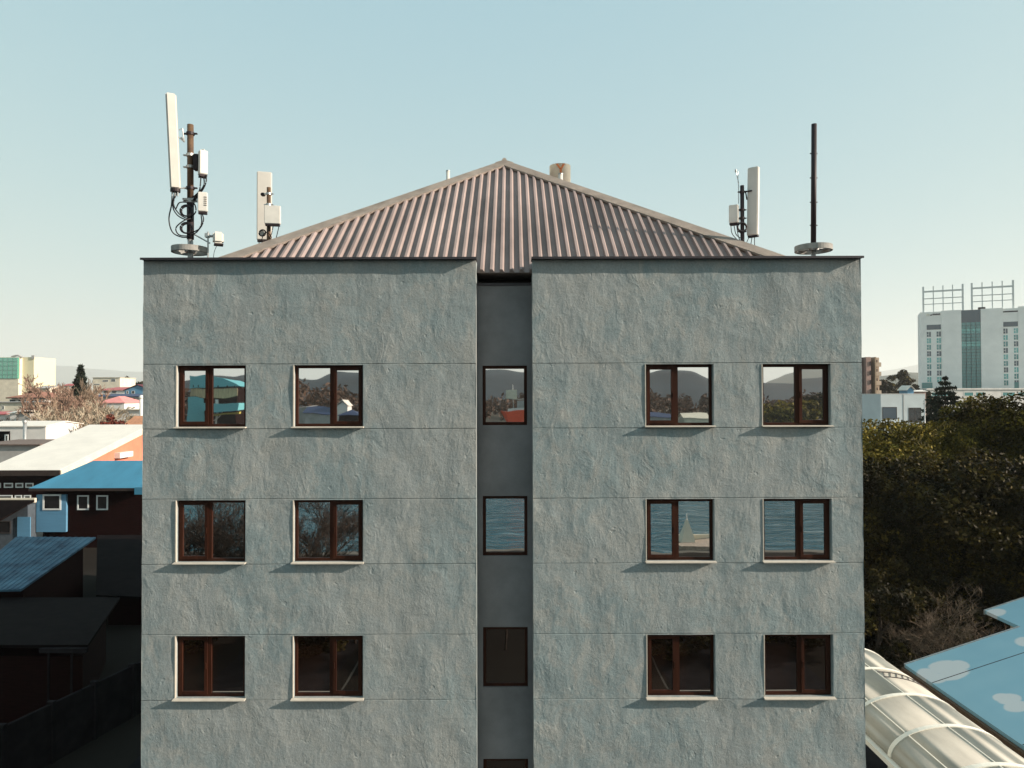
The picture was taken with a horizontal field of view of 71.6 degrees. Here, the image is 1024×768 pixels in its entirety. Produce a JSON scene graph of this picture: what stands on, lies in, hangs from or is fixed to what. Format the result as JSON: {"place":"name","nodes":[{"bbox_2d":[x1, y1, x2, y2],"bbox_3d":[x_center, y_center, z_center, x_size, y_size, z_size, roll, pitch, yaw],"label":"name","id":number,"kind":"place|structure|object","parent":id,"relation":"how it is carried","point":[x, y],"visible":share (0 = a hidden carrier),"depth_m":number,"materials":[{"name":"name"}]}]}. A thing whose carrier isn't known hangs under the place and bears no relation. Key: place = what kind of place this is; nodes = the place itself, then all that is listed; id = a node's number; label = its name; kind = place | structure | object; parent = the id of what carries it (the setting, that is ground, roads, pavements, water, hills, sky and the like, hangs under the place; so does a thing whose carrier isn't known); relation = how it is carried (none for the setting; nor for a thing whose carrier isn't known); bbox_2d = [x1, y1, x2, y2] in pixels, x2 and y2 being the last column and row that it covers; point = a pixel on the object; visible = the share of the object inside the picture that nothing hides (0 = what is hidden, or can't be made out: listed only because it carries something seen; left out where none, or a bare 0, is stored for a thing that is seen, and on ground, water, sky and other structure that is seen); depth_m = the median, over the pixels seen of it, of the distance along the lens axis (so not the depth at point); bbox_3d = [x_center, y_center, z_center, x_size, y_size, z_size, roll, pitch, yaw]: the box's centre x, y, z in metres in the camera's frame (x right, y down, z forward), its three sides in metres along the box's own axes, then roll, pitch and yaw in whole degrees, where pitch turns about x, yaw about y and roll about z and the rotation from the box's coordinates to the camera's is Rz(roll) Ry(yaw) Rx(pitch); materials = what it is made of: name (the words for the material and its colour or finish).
{"place":"outdoors","nodes":[
{"label":"outdoors","id":0,"kind":"place"},
{"bbox_2d":[0,411,12,420],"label":"house","id":1,"kind":"structure","parent":0,"point":[4,415],"depth_m":140.50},
{"bbox_2d":[0,498,36,549],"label":"shed","id":2,"kind":"structure","parent":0,"point":[17,517],"depth_m":64.20,"materials":[{"name":"black"}]},
{"bbox_2d":[0,521,10,533],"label":"window","id":3,"kind":"structure","parent":2,"relation":"in","point":[5,526],"depth_m":64.19,"materials":[{"name":"black"}]},
{"bbox_2d":[17,517,30,536],"bbox_3d":[-44.072,13.548,64.151,1.166,3.064,0.090,0,-1,0],"label":"door","id":4,"kind":"structure","parent":2,"relation":"in","point":[23,523],"depth_m":64.11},
{"bbox_2d":[0,439,54,462],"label":"shed","id":5,"kind":"structure","parent":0,"point":[9,449],"depth_m":94.29,"materials":[{"name":"grey metal"}]},
{"bbox_2d":[0,401,56,410],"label":"building","id":6,"kind":"structure","parent":0,"point":[8,406],"depth_m":160.35,"materials":[{"name":"white"}]},
{"bbox_2d":[37,385,64,392],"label":"house","id":7,"kind":"structure","parent":0,"point":[50,387],"depth_m":241.04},
{"bbox_2d":[0,424,142,502],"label":"hall","id":8,"kind":"structure","parent":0,"point":[21,474],"depth_m":86.85,"materials":[{"name":"white"}]},
{"bbox_2d":[28,461,142,547],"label":"house","id":9,"kind":"structure","parent":0,"point":[93,499],"depth_m":65.52,"materials":[{"name":"blue"}]},
{"bbox_2d":[42,494,61,509],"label":"window","id":10,"kind":"structure","parent":9,"relation":"in","point":[49,501],"depth_m":65.26,"materials":[{"name":"white"}]},
{"bbox_2d":[77,495,88,509],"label":"window","id":11,"kind":"structure","parent":9,"relation":"in","point":[82,500],"depth_m":65.52,"materials":[{"name":"white"}]},
{"bbox_2d":[96,495,107,509],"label":"window","id":12,"kind":"structure","parent":9,"relation":"in","point":[101,500],"depth_m":65.52,"materials":[{"name":"white"}]},
{"bbox_2d":[44,548,141,767],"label":"back yard","id":13,"kind":"structure","parent":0,"point":[119,746],"depth_m":30.15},
{"bbox_2d":[0,536,95,596],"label":"shed","id":14,"kind":"structure","parent":13,"relation":"on","point":[41,566],"depth_m":43.05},
{"bbox_2d":[0,597,119,723],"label":"shed","id":15,"kind":"structure","parent":13,"relation":"on","point":[52,648],"depth_m":30.70,"materials":[{"name":"grey concrete"}]},
{"bbox_2d":[0,661,140,767],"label":"block wall","id":16,"kind":"structure","parent":13,"relation":"on","point":[52,732],"depth_m":27.90,"materials":[{"name":"grey concrete"}]},
{"bbox_2d":[96,535,141,624],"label":"shed","id":17,"kind":"structure","parent":13,"relation":"on","point":[119,567],"depth_m":46.15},
{"bbox_2d":[94,387,128,394],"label":"building","id":18,"kind":"structure","parent":0,"point":[118,390],"depth_m":240.40,"materials":[{"name":"black"}]},
{"bbox_2d":[92,377,134,393],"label":"building","id":19,"kind":"structure","parent":0,"point":[111,382],"depth_m":330.46,"materials":[{"name":"white"}]},
{"bbox_2d":[96,394,142,400],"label":"building","id":20,"kind":"structure","parent":0,"point":[135,396],"depth_m":202.51,"materials":[{"name":"black"}]},
{"bbox_2d":[124,384,142,393],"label":"house","id":21,"kind":"structure","parent":0,"point":[136,389],"depth_m":225.40,"materials":[{"name":"blue"}]},
{"bbox_2d":[125,416,142,424],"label":"house","id":22,"kind":"structure","parent":0,"point":[136,420],"depth_m":124.12,"materials":[{"name":"orange tile"}]},
{"bbox_2d":[128,755,140,767],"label":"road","id":23,"kind":"structure","parent":0,"point":[136,763],"depth_m":26.95,"materials":[{"name":"asphalt"}]},
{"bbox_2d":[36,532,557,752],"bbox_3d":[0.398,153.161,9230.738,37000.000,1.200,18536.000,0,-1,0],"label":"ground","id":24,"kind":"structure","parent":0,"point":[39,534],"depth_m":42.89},
{"bbox_2d":[8,410,31,420],"bbox_3d":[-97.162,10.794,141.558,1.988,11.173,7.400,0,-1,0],"label":"house","id":25,"kind":"structure","parent":24,"relation":"on","point":[14,416],"depth_m":138.33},
{"bbox_2d":[0,355,55,401],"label":"office block","id":26,"kind":"structure","parent":24,"relation":"on","point":[14,369],"depth_m":251.65,"materials":[{"name":"white concrete"}]},
{"bbox_2d":[15,411,44,420],"bbox_3d":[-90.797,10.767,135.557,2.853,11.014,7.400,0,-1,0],"label":"house","id":27,"kind":"structure","parent":24,"relation":"on","point":[21,417],"depth_m":132.33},
{"bbox_2d":[18,374,45,394],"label":"bare tree","id":28,"kind":"object","parent":24,"relation":"on","point":[29,385],"visible":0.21,"depth_m":231.75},
{"bbox_2d":[6,392,59,401],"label":"house","id":29,"kind":"structure","parent":24,"relation":"on","point":[17,398],"depth_m":175.86,"materials":[{"name":"grey tile"}]},
{"bbox_2d":[0,392,82,420],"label":"bare tree","id":30,"kind":"object","parent":24,"relation":"on","point":[65,408],"visible":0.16,"depth_m":136.79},
{"bbox_2d":[0,421,83,440],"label":"workshop","id":31,"kind":"structure","parent":24,"relation":"on","point":[11,430],"depth_m":105.32,"materials":[{"name":"white"}]},
{"bbox_2d":[22,420,27,438],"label":"metal flue","id":32,"kind":"object","parent":31,"relation":"on","point":[24,429],"visible":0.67,"depth_m":103.76,"materials":[{"name":"metal"}]},
{"bbox_2d":[17,384,75,410],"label":"bare tree","id":33,"kind":"object","parent":24,"relation":"on","point":[23,398],"visible":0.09,"depth_m":158.47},
{"bbox_2d":[24,404,78,420],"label":"bare tree","id":34,"kind":"object","parent":24,"relation":"on","point":[54,411],"visible":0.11,"depth_m":127.98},
{"bbox_2d":[22,389,84,412],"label":"bare tree","id":35,"kind":"object","parent":24,"relation":"on","point":[37,393],"visible":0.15,"depth_m":148.09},
{"bbox_2d":[18,396,95,420],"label":"bare tree","id":36,"kind":"object","parent":24,"relation":"on","point":[59,410],"visible":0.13,"depth_m":126.63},
{"bbox_2d":[46,378,101,409],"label":"bare tree","id":37,"kind":"object","parent":24,"relation":"on","point":[85,398],"visible":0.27,"depth_m":164.88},
{"bbox_2d":[42,384,105,413],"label":"bare tree","id":38,"kind":"object","parent":24,"relation":"on","point":[54,391],"visible":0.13,"depth_m":151.20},
{"bbox_2d":[27,410,120,426],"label":"bare tree","id":39,"kind":"object","parent":24,"relation":"on","point":[101,418],"visible":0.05,"depth_m":119.97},
{"bbox_2d":[30,406,121,426],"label":"bare tree","id":40,"kind":"object","parent":24,"relation":"on","point":[80,413],"visible":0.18,"depth_m":120.86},
{"bbox_2d":[56,378,99,406],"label":"bare tree","id":41,"kind":"object","parent":24,"relation":"on","point":[90,392],"visible":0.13,"depth_m":167.01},
{"bbox_2d":[56,388,100,416],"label":"bare tree","id":42,"kind":"object","parent":24,"relation":"on","point":[62,400],"visible":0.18,"depth_m":139.91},
{"bbox_2d":[47,384,113,400],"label":"bare tree","id":43,"kind":"object","parent":24,"relation":"on","point":[106,395],"visible":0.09,"depth_m":181.51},
{"bbox_2d":[70,363,91,402],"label":"conifer","id":44,"kind":"object","parent":24,"relation":"on","point":[80,372],"visible":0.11,"depth_m":184.25,"materials":[{"name":"green plant"}]},
{"bbox_2d":[74,415,103,430],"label":"bare tree","id":45,"kind":"object","parent":24,"relation":"on","point":[79,425],"visible":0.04,"depth_m":114.25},
{"bbox_2d":[68,406,114,424],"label":"bare tree","id":46,"kind":"object","parent":24,"relation":"on","point":[88,411],"visible":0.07,"depth_m":122.73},
{"bbox_2d":[65,398,135,423],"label":"bare tree","id":47,"kind":"object","parent":24,"relation":"on","point":[118,410],"visible":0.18,"depth_m":135.20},
{"bbox_2d":[99,414,126,424],"bbox_3d":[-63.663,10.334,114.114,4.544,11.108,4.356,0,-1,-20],"label":"red shrub","id":48,"kind":"object","parent":24,"relation":"on","point":[110,418],"visible":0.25,"depth_m":113.62,"materials":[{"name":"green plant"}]},
{"bbox_2d":[100,396,138,408],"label":"house","id":49,"kind":"structure","parent":24,"relation":"on","point":[123,402],"depth_m":166.40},
{"bbox_2d":[106,409,138,420],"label":"house","id":50,"kind":"structure","parent":24,"relation":"on","point":[134,411],"depth_m":150.33,"materials":[{"name":"white"}]},
{"bbox_2d":[139,395,142,415],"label":"chimney","id":51,"kind":"object","parent":24,"relation":"on","point":[140,405],"visible":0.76,"depth_m":139.67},
{"bbox_2d":[879,379,897,393],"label":"leafy tree","id":52,"kind":"object","parent":24,"relation":"on","point":[883,387],"visible":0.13,"depth_m":299.13,"materials":[{"name":"green plant"}]},
{"bbox_2d":[880,369,919,393],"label":"leafy tree","id":53,"kind":"object","parent":24,"relation":"on","point":[905,378],"visible":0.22,"depth_m":318.47,"materials":[{"name":"green plant"}]},
{"bbox_2d":[923,389,932,415],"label":"leafy tree","id":54,"kind":"object","parent":24,"relation":"on","point":[929,394],"visible":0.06,"depth_m":257.20,"materials":[{"name":"green plant"}]},
{"bbox_2d":[914,376,963,435],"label":"conifer","id":55,"kind":"object","parent":24,"relation":"on","point":[937,402],"visible":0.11,"depth_m":79.93,"materials":[{"name":"green plant"}]},
{"bbox_2d":[55,365,917,390],"bbox_3d":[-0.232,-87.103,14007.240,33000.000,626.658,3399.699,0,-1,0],"label":"hills","id":56,"kind":"structure","parent":0,"point":[65,374],"depth_m":13640.50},
{"bbox_2d":[140,158,865,767],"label":"office building","id":57,"kind":"structure","parent":0,"point":[578,468],"depth_m":14.79,"materials":[{"name":"grey paint"}]},
{"bbox_2d":[165,92,209,256],"bbox_3d":[-7.192,-4.218,15.965,0.935,4.413,0.780,0,-1,0],"label":"antenna mast","id":58,"kind":"object","parent":57,"relation":"on","point":[198,162],"visible":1,"depth_m":15.78,"materials":[{"name":"white metal"}]},
{"bbox_2d":[171,636,245,701],"bbox_3d":[-6.255,5.878,14.739,1.490,1.305,0.260,0,-1,0],"label":"window","id":59,"kind":"structure","parent":57,"relation":"in","point":[207,665],"depth_m":14.82,"materials":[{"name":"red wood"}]},
{"bbox_2d":[172,500,245,564],"bbox_3d":[-6.262,3.072,14.781,1.490,1.305,0.260,0,-1,0],"label":"window","id":60,"kind":"structure","parent":57,"relation":"in","point":[208,530],"depth_m":14.86,"materials":[{"name":"red wood"}]},
{"bbox_2d":[173,366,246,427],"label":"window","id":61,"kind":"structure","parent":57,"relation":"in","point":[209,396],"depth_m":14.91,"materials":[{"name":"red wood"}]},
{"bbox_2d":[205,231,223,256],"bbox_3d":[-6.604,-3.067,15.752,0.459,0.596,0.303,0,-1,0],"label":"floodlight","id":62,"kind":"object","parent":57,"relation":"on","point":[218,238],"visible":0.94,"depth_m":15.67,"materials":[{"name":"white plastic"}]},
{"bbox_2d":[257,171,280,242],"bbox_3d":[-6.783,-3.963,19.731,0.455,4.014,0.906,1,-1,-41],"label":"antenna mast","id":63,"kind":"object","parent":57,"relation":"on","point":[268,215],"visible":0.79,"depth_m":19.88,"materials":[{"name":"white plastic"}]},
{"bbox_2d":[290,636,363,700],"bbox_3d":[-3.812,5.871,14.739,1.495,1.305,0.260,0,-1,0],"label":"window","id":64,"kind":"structure","parent":57,"relation":"in","point":[324,665],"depth_m":14.82,"materials":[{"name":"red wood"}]},
{"bbox_2d":[291,365,363,427],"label":"window","id":65,"kind":"structure","parent":57,"relation":"in","point":[326,396],"depth_m":14.91,"materials":[{"name":"red wood"}]},
{"bbox_2d":[291,500,363,563],"bbox_3d":[-3.819,3.066,14.781,1.495,1.305,0.260,0,-1,0],"label":"window","id":66,"kind":"structure","parent":57,"relation":"in","point":[325,530],"depth_m":14.86,"materials":[{"name":"red wood"}]},
{"bbox_2d":[483,366,526,424],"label":"window","id":67,"kind":"structure","parent":57,"relation":"in","point":[504,387],"depth_m":15.41,"materials":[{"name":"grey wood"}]},
{"bbox_2d":[483,496,526,554],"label":"window","id":68,"kind":"structure","parent":57,"relation":"in","point":[504,517],"depth_m":15.36,"materials":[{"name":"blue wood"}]},
{"bbox_2d":[483,627,527,685],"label":"window","id":69,"kind":"structure","parent":57,"relation":"in","point":[505,649],"depth_m":15.32,"materials":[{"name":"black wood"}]},
{"bbox_2d":[483,759,527,767],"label":"window","id":70,"kind":"structure","parent":57,"relation":"in","point":[487,763],"depth_m":15.29,"materials":[{"name":"red wood"}]},
{"bbox_2d":[550,163,570,181],"bbox_3d":[1.491,-5.240,21.969,0.650,3.000,0.675,0,-1,0],"label":"chimney cowl","id":71,"kind":"object","parent":57,"relation":"on","point":[557,168],"visible":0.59,"depth_m":21.72,"materials":[{"name":"metal"}]},
{"bbox_2d":[645,364,715,426],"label":"window","id":72,"kind":"structure","parent":57,"relation":"in","point":[676,395],"depth_m":14.91,"materials":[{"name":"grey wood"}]},
{"bbox_2d":[645,499,716,562],"bbox_3d":[3.495,3.047,14.781,1.465,1.305,0.260,0,-1,0],"label":"window","id":73,"kind":"structure","parent":57,"relation":"in","point":[676,529],"depth_m":14.86,"materials":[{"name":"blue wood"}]},
{"bbox_2d":[646,635,717,700],"bbox_3d":[3.503,5.852,14.739,1.465,1.305,0.260,0,-1,0],"label":"window","id":74,"kind":"structure","parent":57,"relation":"in","point":[675,664],"depth_m":14.82,"materials":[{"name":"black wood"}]},
{"bbox_2d":[729,166,759,244],"bbox_3d":[6.500,-4.023,19.875,0.843,4.068,0.362,0,-1,0],"label":"antenna mast","id":75,"kind":"object","parent":57,"relation":"on","point":[752,209],"visible":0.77,"depth_m":19.83,"materials":[{"name":"metal"}]},
{"bbox_2d":[761,364,833,426],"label":"window","id":76,"kind":"structure","parent":57,"relation":"in","point":[793,395],"depth_m":14.91,"materials":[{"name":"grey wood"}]},
{"bbox_2d":[762,499,835,562],"bbox_3d":[5.930,3.040,14.781,1.475,1.305,0.260,0,-1,0],"label":"window","id":77,"kind":"structure","parent":57,"relation":"in","point":[793,529],"depth_m":14.87,"materials":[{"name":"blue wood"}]},
{"bbox_2d":[764,634,836,699],"bbox_3d":[5.938,5.846,14.739,1.475,1.305,0.260,0,-1,0],"label":"window","id":78,"kind":"structure","parent":57,"relation":"in","point":[798,664],"depth_m":14.82,"materials":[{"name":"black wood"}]},
{"bbox_2d":[794,123,832,255],"bbox_3d":[6.764,-3.949,15.961,0.800,3.801,0.800,0,-1,0],"label":"bare mast","id":79,"kind":"object","parent":57,"relation":"on","point":[813,248],"visible":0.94,"depth_m":15.92,"materials":[{"name":"metal"}]},
{"bbox_2d":[0,0,1023,371],"label":"sky","id":80,"kind":"structure","parent":0,"point":[916,106],"materials":[{"name":"blue"}]},
{"bbox_2d":[862,357,881,393],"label":"apartment tower","id":81,"kind":"structure","parent":0,"point":[871,374],"depth_m":229.82,"materials":[{"name":"concrete"}]},
{"bbox_2d":[865,744,887,767],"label":"yard","id":82,"kind":"structure","parent":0,"point":[873,760],"depth_m":27.03,"materials":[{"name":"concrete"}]},
{"bbox_2d":[865,648,1023,767],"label":"vaulted canopy","id":83,"kind":"object","parent":82,"relation":"on","point":[910,722],"visible":0.8,"depth_m":18.86,"materials":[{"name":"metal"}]},
{"bbox_2d":[862,394,924,436],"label":"building","id":84,"kind":"structure","parent":0,"point":[904,407],"depth_m":190.00,"materials":[{"name":"white concrete"}]},
{"bbox_2d":[882,407,896,418],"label":"window","id":85,"kind":"structure","parent":84,"relation":"in","point":[887,412],"depth_m":189.91,"materials":[{"name":"grey glass"}]},
{"bbox_2d":[908,408,920,421],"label":"window","id":86,"kind":"structure","parent":84,"relation":"in","point":[914,413],"depth_m":189.91,"materials":[{"name":"black"}]},
{"bbox_2d":[879,372,917,389],"bbox_3d":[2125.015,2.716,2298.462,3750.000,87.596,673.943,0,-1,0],"label":"hills","id":87,"kind":"structure","parent":0,"point":[913,375],"depth_m":2230.19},
{"bbox_2d":[897,385,914,393],"bbox_3d":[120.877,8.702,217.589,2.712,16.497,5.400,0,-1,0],"label":"house","id":88,"kind":"structure","parent":0,"point":[908,389],"depth_m":215.98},
{"bbox_2d":[914,390,927,422],"bbox_3d":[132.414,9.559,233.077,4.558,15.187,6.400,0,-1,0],"label":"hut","id":89,"kind":"object","parent":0,"point":[919,391],"visible":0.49,"depth_m":230.37,"materials":[{"name":"white brick"}]},
{"bbox_2d":[901,597,1023,757],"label":"blue roof house","id":90,"kind":"structure","parent":0,"point":[979,682],"depth_m":26.64,"materials":[{"name":"metal"}]},
{"bbox_2d":[919,388,1023,413],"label":"podium building","id":91,"kind":"structure","parent":0,"point":[994,392],"depth_m":299.95,"materials":[{"name":"white concrete"}]},
{"bbox_2d":[918,280,1023,387],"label":"hotel tower","id":92,"kind":"structure","parent":91,"relation":"on","point":[982,347],"depth_m":331.83,"materials":[{"name":"white concrete"}]},
{"bbox_2d":[922,383,932,387],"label":"window","id":93,"kind":"structure","parent":92,"relation":"in","point":[924,385],"depth_m":339.21,"materials":[{"name":"teal glass"}]},
{"bbox_2d":[927,324,940,329],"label":"window","id":94,"kind":"structure","parent":92,"relation":"in","point":[929,327],"depth_m":338.47,"materials":[{"name":"grey glass"}]},
{"bbox_2d":[1003,321,1017,326],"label":"window","id":95,"kind":"structure","parent":92,"relation":"in","point":[1005,324],"depth_m":325.10,"materials":[{"name":"grey glass"}]},
{"label":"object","id":96,"kind":"structure","parent":0,"visible":0},
{"bbox_2d":[864,566,924,670],"bbox_3d":[17.344,11.729,34.075,4.595,5.866,5.404,-1,-1,34],"label":"bush","id":97,"kind":"object","parent":96,"relation":"on","point":[896,602],"visible":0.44,"depth_m":32.59,"materials":[{"name":"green plant"}]},
{"bbox_2d":[863,420,935,460],"bbox_3d":[27.951,8.628,50.137,9.035,12.125,9.534,0,-1,-30],"label":"leafy tree","id":98,"kind":"object","parent":96,"relation":"on","point":[901,431],"depth_m":49.98,"materials":[{"name":"green plant"}]},
{"bbox_2d":[862,417,955,519],"bbox_3d":[24.549,8.423,46.873,10.537,12.457,9.986,0,-1,0],"label":"leafy tree","id":99,"kind":"object","parent":96,"relation":"on","point":[877,446],"visible":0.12,"depth_m":45.34,"materials":[{"name":"green plant"}]},
{"bbox_2d":[863,448,979,597],"bbox_3d":[22.450,9.109,41.000,10.036,10.945,9.841,0,-1,0],"label":"leafy tree","id":100,"kind":"object","parent":96,"relation":"on","point":[871,473],"visible":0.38,"depth_m":38.62,"materials":[{"name":"green plant"}]},
{"bbox_2d":[864,560,982,657],"bbox_3d":[19.823,11.762,35.621,5.895,5.830,5.012,0,-1,15],"label":"bush","id":101,"kind":"object","parent":96,"relation":"on","point":[918,591],"visible":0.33,"depth_m":34.87,"materials":[{"name":"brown plant"}]},
{"bbox_2d":[883,593,975,656],"bbox_3d":[20.191,12.351,34.778,3.759,4.540,4.421,1,-1,-41],"label":"bush","id":102,"kind":"object","parent":96,"relation":"on","point":[944,620],"visible":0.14,"depth_m":33.72,"materials":[{"name":"brown plant"}]},
{"bbox_2d":[867,580,1008,666],"bbox_3d":[19.717,11.626,32.124,6.915,5.646,5.400,0,-1,0],"label":"bare shrub","id":103,"kind":"object","parent":96,"relation":"on","point":[934,639],"visible":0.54,"depth_m":32.42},
{"bbox_2d":[887,420,990,473],"bbox_3d":[27.638,8.465,45.672,7.133,12.319,7.527,-1,-1,29],"label":"leafy tree","id":104,"kind":"object","parent":96,"relation":"on","point":[951,444],"visible":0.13,"depth_m":44.91,"materials":[{"name":"green plant"}]},
{"bbox_2d":[863,455,1023,600],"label":"leafy tree","id":105,"kind":"object","parent":96,"relation":"on","point":[903,508],"visible":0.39,"depth_m":36.92,"materials":[{"name":"green plant"}]},
{"bbox_2d":[883,444,1023,627],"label":"leafy tree","id":106,"kind":"object","parent":96,"relation":"on","point":[968,537],"visible":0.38,"depth_m":35.96,"materials":[{"name":"green plant"}]},
{"bbox_2d":[923,576,1009,643],"bbox_3d":[23.185,12.165,36.188,4.804,4.968,5.649,0,-1,-3],"label":"bush","id":107,"kind":"object","parent":96,"relation":"on","point":[981,602],"visible":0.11,"depth_m":35.62,"materials":[{"name":"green plant"}]},
{"bbox_2d":[930,392,1022,508],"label":"leafy tree","id":108,"kind":"object","parent":96,"relation":"on","point":[970,414],"visible":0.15,"depth_m":47.18,"materials":[{"name":"green plant"}]},
{"bbox_2d":[934,458,1023,607],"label":"leafy tree","id":109,"kind":"object","parent":96,"relation":"on","point":[1020,524],"visible":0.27,"depth_m":36.08,"materials":[{"name":"green plant"}]},
{"bbox_2d":[945,564,1023,638],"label":"bush","id":110,"kind":"object","parent":96,"relation":"on","point":[995,590],"visible":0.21,"depth_m":35.33,"materials":[{"name":"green plant"}]},
{"bbox_2d":[969,390,1023,511],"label":"leafy tree","id":111,"kind":"object","parent":96,"relation":"on","point":[1014,426],"visible":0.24,"depth_m":44.25,"materials":[{"name":"green plant"}]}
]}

